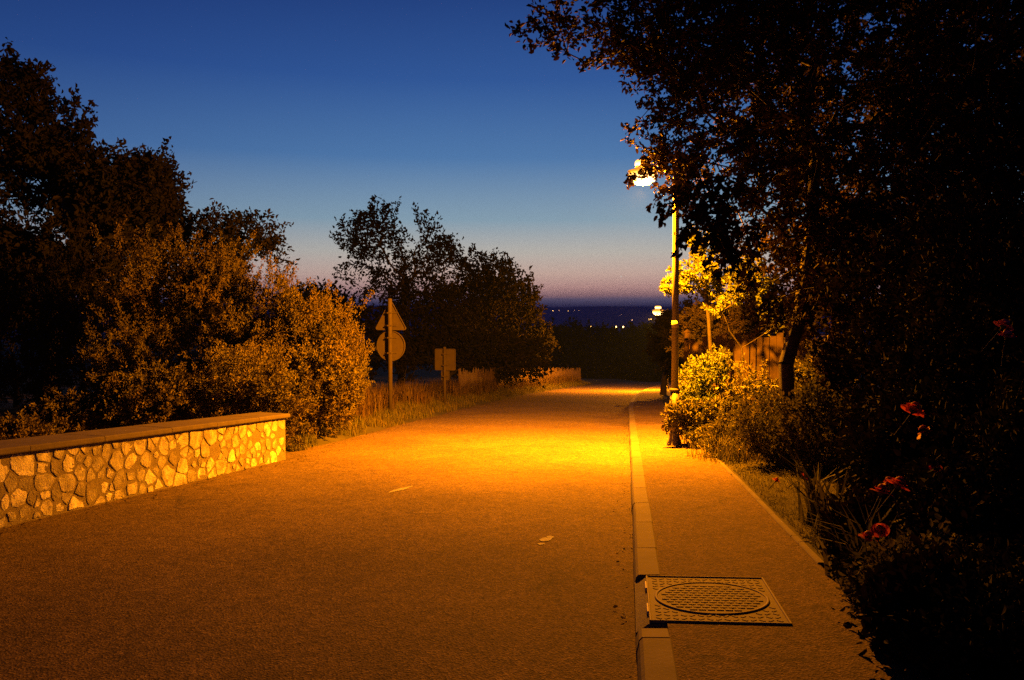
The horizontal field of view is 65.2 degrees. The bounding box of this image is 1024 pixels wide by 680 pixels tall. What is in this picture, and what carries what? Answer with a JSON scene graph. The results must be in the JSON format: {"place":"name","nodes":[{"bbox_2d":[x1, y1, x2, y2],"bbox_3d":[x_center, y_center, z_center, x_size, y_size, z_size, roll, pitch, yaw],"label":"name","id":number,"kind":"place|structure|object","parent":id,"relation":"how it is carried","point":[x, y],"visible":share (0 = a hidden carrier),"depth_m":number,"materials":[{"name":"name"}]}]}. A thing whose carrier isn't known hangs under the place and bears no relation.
{"place":"outdoors","nodes":[
{"label":"outdoors","id":0,"kind":"place"},
{"bbox_2d":[0,382,670,679],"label":"road","id":1,"kind":"structure","parent":0,"point":[337,561],"depth_m":5.74,"materials":[{"name":"grey asphalt"}]},
{"bbox_2d":[0,403,632,677],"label":"leaf litter","id":2,"kind":"object","parent":1,"relation":"on","point":[614,606],"visible":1,"depth_m":8.26,"materials":[{"name":"brown plant"}]},
{"bbox_2d":[389,486,411,492],"bbox_3d":[-1.282,1.719,9.220,0.094,0.040,0.603,1,2,20],"label":"road marking","id":3,"kind":"object","parent":1,"relation":"on","point":[403,488],"visible":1,"depth_m":9.20,"materials":[{"name":"paint"}]},
{"bbox_2d":[539,537,551,540],"bbox_3d":[0.280,1.661,6.670,0.102,0.013,0.177,0,2,8],"label":"road marking","id":4,"kind":"object","parent":1,"relation":"on","point":[546,539],"visible":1,"depth_m":6.66,"materials":[{"name":"paint"}]},
{"bbox_2d":[0,0,1020,306],"label":"sky","id":5,"kind":"structure","parent":0,"point":[304,111],"materials":[{"name":"blue"}]},
{"bbox_2d":[0,306,1023,679],"bbox_3d":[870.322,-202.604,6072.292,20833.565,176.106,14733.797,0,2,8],"label":"ground","id":6,"kind":"structure","parent":0,"point":[622,316],"depth_m":45.38,"materials":[{"name":"brown soil"}]},
{"bbox_2d":[0,407,65,439],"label":"bush","id":7,"kind":"object","parent":6,"relation":"on","point":[24,427],"visible":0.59,"depth_m":10.98,"materials":[{"name":"green plant"}]},
{"bbox_2d":[8,235,138,405],"bbox_3d":[-10.660,-0.424,19.799,3.018,4.359,3.073,-1,2,-15],"label":"shrub","id":8,"kind":"object","parent":6,"relation":"on","point":[70,313],"visible":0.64,"depth_m":19.34,"materials":[{"name":"green plant"}]},
{"bbox_2d":[7,386,146,432],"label":"bush","id":9,"kind":"object","parent":6,"relation":"on","point":[72,413],"visible":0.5,"depth_m":12.09,"materials":[{"name":"green plant"}]},
{"bbox_2d":[0,37,197,393],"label":"dark tree","id":10,"kind":"object","parent":6,"relation":"on","point":[102,191],"visible":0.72,"depth_m":23.25,"materials":[{"name":"green plant"}]},
{"bbox_2d":[50,136,203,369],"bbox_3d":[-13.096,-2.472,27.158,4.748,8.860,3.760,-1,2,-32],"label":"dark tree","id":11,"kind":"object","parent":6,"relation":"on","point":[167,165],"visible":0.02,"depth_m":26.87,"materials":[{"name":"green plant"}]},
{"bbox_2d":[62,215,214,398],"bbox_3d":[-7.844,-0.385,17.247,2.809,4.717,3.091,0,2,-2],"label":"shrub","id":12,"kind":"object","parent":6,"relation":"on","point":[145,321],"visible":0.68,"depth_m":16.68,"materials":[{"name":"green plant"}]},
{"bbox_2d":[0,412,289,527],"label":"stone wall","id":13,"kind":"structure","parent":6,"relation":"on","point":[44,476],"depth_m":8.53,"materials":[{"name":"stone"}]},
{"bbox_2d":[82,359,220,429],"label":"bush","id":14,"kind":"object","parent":6,"relation":"on","point":[137,391],"visible":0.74,"depth_m":12.44,"materials":[{"name":"green plant"}]},
{"bbox_2d":[100,198,306,362],"bbox_3d":[-9.346,-1.177,24.046,6.558,6.118,3.301,0,2,8],"label":"dark tree","id":15,"kind":"object","parent":6,"relation":"on","point":[228,227],"visible":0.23,"depth_m":23.68,"materials":[{"name":"green plant"}]},
{"bbox_2d":[147,222,276,415],"bbox_3d":[-6.359,-0.285,17.109,2.380,4.492,2.813,0,2,8],"label":"shrub","id":16,"kind":"object","parent":6,"relation":"on","point":[203,284],"visible":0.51,"depth_m":16.69,"materials":[{"name":"green plant"}]},
{"bbox_2d":[175,335,296,419],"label":"bush","id":17,"kind":"object","parent":6,"relation":"on","point":[232,381],"visible":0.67,"depth_m":13.05,"materials":[{"name":"green plant"}]},
{"bbox_2d":[203,251,319,402],"bbox_3d":[-5.061,0.089,16.631,2.448,3.848,2.960,0,2,8],"label":"shrub","id":18,"kind":"object","parent":6,"relation":"on","point":[280,281],"visible":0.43,"depth_m":16.27,"materials":[{"name":"green plant"}]},
{"bbox_2d":[229,360,320,445],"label":"bush","id":19,"kind":"object","parent":6,"relation":"on","point":[292,401],"visible":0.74,"depth_m":13.27,"materials":[{"name":"green plant"}]},
{"bbox_2d":[250,277,353,420],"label":"shrub","id":20,"kind":"object","parent":6,"relation":"on","point":[303,319],"visible":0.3,"depth_m":16.21,"materials":[{"name":"green plant"}]},
{"bbox_2d":[262,276,367,333],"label":"bush","id":21,"kind":"object","parent":6,"relation":"on","point":[306,294],"visible":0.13,"depth_m":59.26,"materials":[{"name":"green plant"}]},
{"bbox_2d":[280,335,364,438],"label":"bush","id":22,"kind":"object","parent":6,"relation":"on","point":[337,382],"visible":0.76,"depth_m":14.84,"materials":[{"name":"green plant"}]},
{"bbox_2d":[300,288,376,423],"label":"shrub","id":23,"kind":"object","parent":6,"relation":"on","point":[347,330],"visible":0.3,"depth_m":16.89,"materials":[{"name":"green plant"}]},
{"bbox_2d":[376,298,405,412],"bbox_3d":[-3.190,0.571,20.962,0.847,3.320,0.144,1,2,15],"label":"road sign","id":24,"kind":"object","parent":6,"relation":"on","point":[390,345],"visible":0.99,"depth_m":20.95,"materials":[{"name":"metal"}]},
{"bbox_2d":[324,194,496,384],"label":"dark tree","id":25,"kind":"object","parent":6,"relation":"on","point":[440,291],"visible":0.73,"depth_m":43.58,"materials":[{"name":"green plant"}]},
{"bbox_2d":[285,380,590,451],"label":"verge grass","id":26,"kind":"structure","parent":6,"relation":"on","point":[362,422],"depth_m":22.17,"materials":[{"name":"green plant"}]},
{"bbox_2d":[435,347,455,405],"bbox_3d":[-2.266,1.366,26.980,0.730,2.279,0.144,1,2,15],"label":"road sign","id":27,"kind":"object","parent":6,"relation":"on","point":[445,359],"visible":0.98,"depth_m":26.98,"materials":[{"name":"metal"}]},
{"bbox_2d":[354,373,581,418],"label":"tall grass","id":28,"kind":"structure","parent":6,"relation":"on","point":[376,399],"depth_m":27.32,"materials":[{"name":"plant"}]},
{"bbox_2d":[379,313,557,388],"bbox_3d":[-2.114,0.721,40.231,8.866,4.151,3.964,0,2,8],"label":"dark tree","id":29,"kind":"object","parent":6,"relation":"on","point":[471,353],"visible":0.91,"depth_m":39.44,"materials":[{"name":"green plant"}]},
{"bbox_2d":[446,243,562,370],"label":"dark tree","id":30,"kind":"object","parent":6,"relation":"on","point":[485,284],"visible":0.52,"depth_m":51.30,"materials":[{"name":"green plant"}]},
{"bbox_2d":[458,367,580,390],"bbox_3d":[1.493,2.273,49.219,0.616,3.451,34.793,0,2,13],"label":"roadside fence","id":31,"kind":"object","parent":6,"relation":"on","point":[477,375],"visible":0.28,"depth_m":38.19,"materials":[{"name":"brown wood"}]},
{"bbox_2d":[514,321,556,338],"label":"valley tree","id":32,"kind":"object","parent":6,"relation":"on","point":[537,327],"depth_m":149.76,"materials":[{"name":"green plant"}]},
{"bbox_2d":[529,324,569,371],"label":"valley tree","id":33,"kind":"object","parent":6,"relation":"on","point":[555,334],"visible":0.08,"depth_m":116.65,"materials":[{"name":"green plant"}]},
{"bbox_2d":[539,325,597,369],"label":"valley tree","id":34,"kind":"object","parent":6,"relation":"on","point":[573,338],"visible":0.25,"depth_m":109.60,"materials":[{"name":"green plant"}]},
{"bbox_2d":[547,316,592,338],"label":"valley tree","id":35,"kind":"object","parent":6,"relation":"on","point":[573,324],"visible":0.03,"depth_m":187.90,"materials":[{"name":"green plant"}]},
{"bbox_2d":[553,342,602,378],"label":"valley tree","id":36,"kind":"object","parent":6,"relation":"on","point":[584,363],"visible":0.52,"depth_m":102.80,"materials":[{"name":"green plant"}]},
{"bbox_2d":[561,319,608,335],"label":"valley tree","id":37,"kind":"object","parent":6,"relation":"on","point":[597,328],"visible":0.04,"depth_m":207.87,"materials":[{"name":"green plant"}]},
{"bbox_2d":[589,322,633,356],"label":"valley tree","id":38,"kind":"object","parent":6,"relation":"on","point":[609,333],"visible":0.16,"depth_m":114.16,"materials":[{"name":"green plant"}]},
{"bbox_2d":[595,324,636,337],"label":"valley tree","id":39,"kind":"object","parent":6,"relation":"on","point":[617,330],"visible":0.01,"depth_m":204.80,"materials":[{"name":"green plant"}]},
{"bbox_2d":[619,318,655,339],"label":"valley tree","id":40,"kind":"object","parent":6,"relation":"on","point":[635,328],"visible":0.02,"depth_m":189.30,"materials":[{"name":"green plant"}]},
{"bbox_2d":[624,344,670,381],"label":"valley tree","id":41,"kind":"object","parent":6,"relation":"on","point":[647,373],"visible":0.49,"depth_m":100.31,"materials":[{"name":"green plant"}]},
{"bbox_2d":[624,323,670,380],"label":"valley tree","id":42,"kind":"object","parent":6,"relation":"on","point":[644,330],"visible":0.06,"depth_m":117.87,"materials":[{"name":"green plant"}]},
{"bbox_2d":[628,385,677,679],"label":"kerb","id":43,"kind":"structure","parent":6,"relation":"on","point":[655,656],"depth_m":5.63,"materials":[{"name":"concrete"}]},
{"bbox_2d":[641,309,683,394],"bbox_3d":[7.694,0.515,38.035,3.131,4.192,2.506,0,2,8],"label":"roadside tree","id":44,"kind":"object","parent":6,"relation":"on","point":[661,356],"visible":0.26,"depth_m":37.79,"materials":[{"name":"green plant"}]},
{"bbox_2d":[684,329,690,380],"bbox_3d":[4.055,0.846,18.555,0.145,2.202,0.145,-1,2,-23],"label":"road sign","id":45,"kind":"object","parent":6,"relation":"on","point":[687,332],"visible":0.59,"depth_m":18.47,"materials":[{"name":"metal"}]},
{"bbox_2d":[658,225,750,389],"bbox_3d":[3.828,-0.244,16.026,2.081,4.236,1.353,-1,2,-30],"label":"tree","id":46,"kind":"object","parent":6,"relation":"on","point":[704,280],"visible":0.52,"depth_m":15.84,"materials":[{"name":"green plant"}]},
{"bbox_2d":[660,390,749,449],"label":"garden bush","id":47,"kind":"object","parent":6,"relation":"on","point":[690,413],"visible":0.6,"depth_m":13.35,"materials":[{"name":"green plant"}]},
{"bbox_2d":[678,343,738,420],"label":"garden bush","id":48,"kind":"object","parent":6,"relation":"on","point":[696,388],"visible":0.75,"depth_m":14.69,"materials":[{"name":"green plant"}]},
{"bbox_2d":[698,404,772,456],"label":"garden bush","id":49,"kind":"object","parent":6,"relation":"on","point":[718,428],"visible":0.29,"depth_m":11.90,"materials":[{"name":"green plant"}]},
{"bbox_2d":[654,290,818,380],"bbox_3d":[8.310,0.211,29.470,5.783,4.409,3.356,1,2,31],"label":"roadside tree","id":50,"kind":"object","parent":6,"relation":"on","point":[667,341],"visible":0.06,"depth_m":29.83,"materials":[{"name":"green plant"}]},
{"bbox_2d":[700,248,788,399],"bbox_3d":[4.434,0.043,15.289,1.725,3.614,1.080,1,2,25],"label":"tree","id":51,"kind":"object","parent":6,"relation":"on","point":[722,307],"visible":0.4,"depth_m":15.18,"materials":[{"name":"green plant"}]},
{"bbox_2d":[710,353,778,413],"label":"garden bush","id":52,"kind":"object","parent":6,"relation":"on","point":[747,382],"visible":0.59,"depth_m":14.55,"materials":[{"name":"green plant"}]},
{"bbox_2d":[664,284,826,359],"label":"garden bush","id":53,"kind":"object","parent":6,"relation":"on","point":[696,322],"visible":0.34,"depth_m":21.36,"materials":[{"name":"green plant"}]},
{"bbox_2d":[684,332,811,424],"bbox_3d":[4.997,0.918,17.144,2.648,2.330,0.215,1,2,23],"label":"fence","id":54,"kind":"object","parent":6,"relation":"on","point":[730,345],"depth_m":17.05,"materials":[{"name":"brown wood"}]},
{"bbox_2d":[678,425,824,463],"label":"wild grass","id":55,"kind":"structure","parent":6,"relation":"on","point":[732,452],"depth_m":11.28,"materials":[{"name":"green plant"}]},
{"bbox_2d":[505,0,1023,469],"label":"overhanging tree","id":56,"kind":"object","parent":6,"relation":"on","point":[991,145],"visible":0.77,"depth_m":10.28,"materials":[{"name":"green plant"}]},
{"bbox_2d":[715,458,823,565],"bbox_3d":[2.606,1.749,8.992,0.066,0.737,7.202,0,2,8],"label":"lawn edging","id":57,"kind":"object","parent":6,"relation":"on","point":[798,540],"visible":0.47,"depth_m":6.89,"materials":[{"name":"concrete"}]},
{"bbox_2d":[726,386,822,467],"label":"garden bush","id":58,"kind":"object","parent":6,"relation":"on","point":[759,439],"visible":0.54,"depth_m":10.48,"materials":[{"name":"green plant"}]},
{"bbox_2d":[723,454,853,572],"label":"lawn grass","id":59,"kind":"structure","parent":6,"relation":"on","point":[778,489],"depth_m":8.93,"materials":[{"name":"green plant"}]},
{"bbox_2d":[769,477,779,488],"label":"rose","id":60,"kind":"object","parent":59,"relation":"on","point":[776,479],"visible":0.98,"depth_m":8.64,"materials":[{"name":"red plant"}]},
{"bbox_2d":[761,453,848,524],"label":"iris plant","id":61,"kind":"object","parent":6,"relation":"on","point":[812,486],"visible":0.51,"depth_m":6.77,"materials":[{"name":"green plant"}]},
{"bbox_2d":[759,374,866,473],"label":"garden bush","id":62,"kind":"object","parent":6,"relation":"on","point":[798,432],"visible":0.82,"depth_m":9.72,"materials":[{"name":"green plant"}]},
{"bbox_2d":[775,335,863,417],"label":"garden bush","id":63,"kind":"object","parent":6,"relation":"on","point":[803,369],"visible":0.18,"depth_m":12.78,"materials":[{"name":"green plant"}]},
{"bbox_2d":[780,468,861,539],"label":"iris plant","id":64,"kind":"object","parent":6,"relation":"on","point":[821,497],"visible":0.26,"depth_m":6.17,"materials":[{"name":"green plant"}]},
{"bbox_2d":[802,483,862,545],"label":"cover plant","id":65,"kind":"object","parent":6,"relation":"on","point":[818,532],"visible":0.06,"depth_m":6.04,"materials":[{"name":"green plant"}]},
{"bbox_2d":[800,314,895,471],"bbox_3d":[4.431,0.847,10.299,1.483,2.425,1.382,2,3,44],"label":"garden bush","id":66,"kind":"object","parent":6,"relation":"on","point":[826,369],"visible":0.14,"depth_m":10.18,"materials":[{"name":"green plant"}]},
{"bbox_2d":[777,489,928,574],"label":"iris plant","id":67,"kind":"object","parent":6,"relation":"on","point":[852,538],"visible":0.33,"depth_m":5.06,"materials":[{"name":"green plant"}]},
{"bbox_2d":[716,0,1023,402],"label":"garden tree","id":68,"kind":"object","parent":6,"relation":"on","point":[776,283],"visible":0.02,"depth_m":20.54,"materials":[{"name":"green plant"}]},
{"bbox_2d":[816,477,931,566],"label":"cover plant","id":69,"kind":"object","parent":6,"relation":"on","point":[868,499],"visible":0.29,"depth_m":5.39,"materials":[{"name":"green plant"}]},
{"bbox_2d":[824,512,959,588],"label":"cover plant","id":70,"kind":"object","parent":6,"relation":"on","point":[835,569],"visible":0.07,"depth_m":4.81,"materials":[{"name":"green plant"}]},
{"bbox_2d":[851,531,877,568],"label":"rose","id":71,"kind":"object","parent":70,"relation":"attached to","point":[867,534],"visible":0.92,"depth_m":4.50,"materials":[{"name":"red plant"}]},
{"bbox_2d":[870,523,889,539],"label":"rose","id":72,"kind":"object","parent":70,"relation":"attached to","point":[882,530],"visible":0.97,"depth_m":4.58,"materials":[{"name":"red plant"}]},
{"bbox_2d":[830,369,987,499],"bbox_3d":[3.336,1.126,6.190,1.659,1.788,1.457,0,2,8],"label":"hedge bush","id":73,"kind":"object","parent":6,"relation":"on","point":[874,451],"visible":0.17,"depth_m":6.12,"materials":[{"name":"green plant"}]},
{"bbox_2d":[843,526,979,583],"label":"iris plant","id":74,"kind":"object","parent":6,"relation":"on","point":[897,534],"visible":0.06,"depth_m":4.38,"materials":[{"name":"green plant"}]},
{"bbox_2d":[871,461,961,507],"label":"cover plant","id":75,"kind":"object","parent":6,"relation":"on","point":[945,491],"visible":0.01,"depth_m":5.78,"materials":[{"name":"green plant"}]},
{"bbox_2d":[831,507,1003,616],"bbox_3d":[2.116,1.261,4.149,0.890,0.734,0.698,-1,2,-22],"label":"cover plant","id":76,"kind":"object","parent":6,"relation":"on","point":[882,551],"visible":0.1,"depth_m":4.20,"materials":[{"name":"green plant"}]},
{"bbox_2d":[812,184,1023,465],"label":"hedge bush","id":77,"kind":"object","parent":6,"relation":"on","point":[868,282],"visible":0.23,"depth_m":8.17,"materials":[{"name":"green plant"}]},
{"bbox_2d":[843,528,1011,674],"bbox_3d":[1.963,1.257,3.760,0.842,0.757,0.646,-2,3,-40],"label":"cover plant","id":78,"kind":"object","parent":6,"relation":"on","point":[895,589],"visible":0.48,"depth_m":3.64,"materials":[{"name":"green plant"}]},
{"bbox_2d":[860,328,1023,572],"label":"hedge bush","id":79,"kind":"object","parent":6,"relation":"on","point":[999,471],"visible":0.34,"depth_m":4.95,"materials":[{"name":"green plant"}]},
{"bbox_2d":[865,484,892,523],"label":"rose","id":80,"kind":"object","parent":79,"relation":"attached to","point":[881,489],"visible":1,"depth_m":4.68,"materials":[{"name":"red plant"}]},
{"bbox_2d":[882,477,899,516],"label":"rose","id":81,"kind":"object","parent":79,"relation":"attached to","point":[887,482],"visible":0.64,"depth_m":4.86,"materials":[{"name":"red plant"}]},
{"bbox_2d":[876,476,909,511],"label":"rose","id":82,"kind":"object","parent":79,"relation":"attached to","point":[898,482],"visible":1,"depth_m":4.72,"materials":[{"name":"red plant"}]},
{"bbox_2d":[894,401,925,434],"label":"rose","id":83,"kind":"object","parent":79,"relation":"attached to","point":[914,408],"visible":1,"depth_m":5.14,"materials":[{"name":"red plant"}]},
{"bbox_2d":[917,425,944,447],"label":"rose","id":84,"kind":"object","parent":79,"relation":"attached to","point":[921,427],"visible":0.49,"depth_m":5.14,"materials":[{"name":"red plant"}]},
{"bbox_2d":[927,465,942,472],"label":"rose","id":85,"kind":"object","parent":79,"relation":"attached to","point":[930,467],"visible":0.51,"depth_m":5.32,"materials":[{"name":"red plant"}]},
{"bbox_2d":[981,319,1013,351],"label":"rose","id":86,"kind":"object","parent":79,"relation":"attached to","point":[1003,324],"visible":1,"depth_m":4.96,"materials":[{"name":"red plant"}]},
{"bbox_2d":[997,329,1015,366],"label":"rose","id":87,"kind":"object","parent":79,"relation":"attached to","point":[1006,333],"visible":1,"depth_m":4.96,"materials":[{"name":"red plant"}]},
{"bbox_2d":[874,482,1023,565],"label":"cover plant","id":88,"kind":"object","parent":6,"relation":"on","point":[947,505],"visible":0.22,"depth_m":4.75,"materials":[{"name":"green plant"}]},
{"bbox_2d":[633,383,931,679],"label":"pavement","id":89,"kind":"structure","parent":0,"point":[710,518],"depth_m":5.24,"materials":[{"name":"concrete"}]},
{"bbox_2d":[628,159,681,445],"bbox_3d":[2.451,-0.638,13.702,0.953,4.895,0.516,0,2,8],"label":"street lamp","id":90,"kind":"object","parent":89,"relation":"on","point":[674,439],"visible":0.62,"depth_m":13.62,"materials":[{"name":"black metal"}]},
{"bbox_2d":[653,306,668,389],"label":"street lamp","id":91,"kind":"object","parent":89,"relation":"on","point":[657,308],"visible":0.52,"depth_m":46.80,"materials":[{"name":"beige"}]},
{"bbox_2d":[634,575,792,635],"bbox_3d":[1.125,1.627,4.641,0.808,0.268,1.066,-1,-2,8],"label":"manhole cover","id":92,"kind":"object","parent":89,"relation":"on","point":[661,601],"visible":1,"depth_m":4.58,"materials":[{"name":"metal"}]}
]}

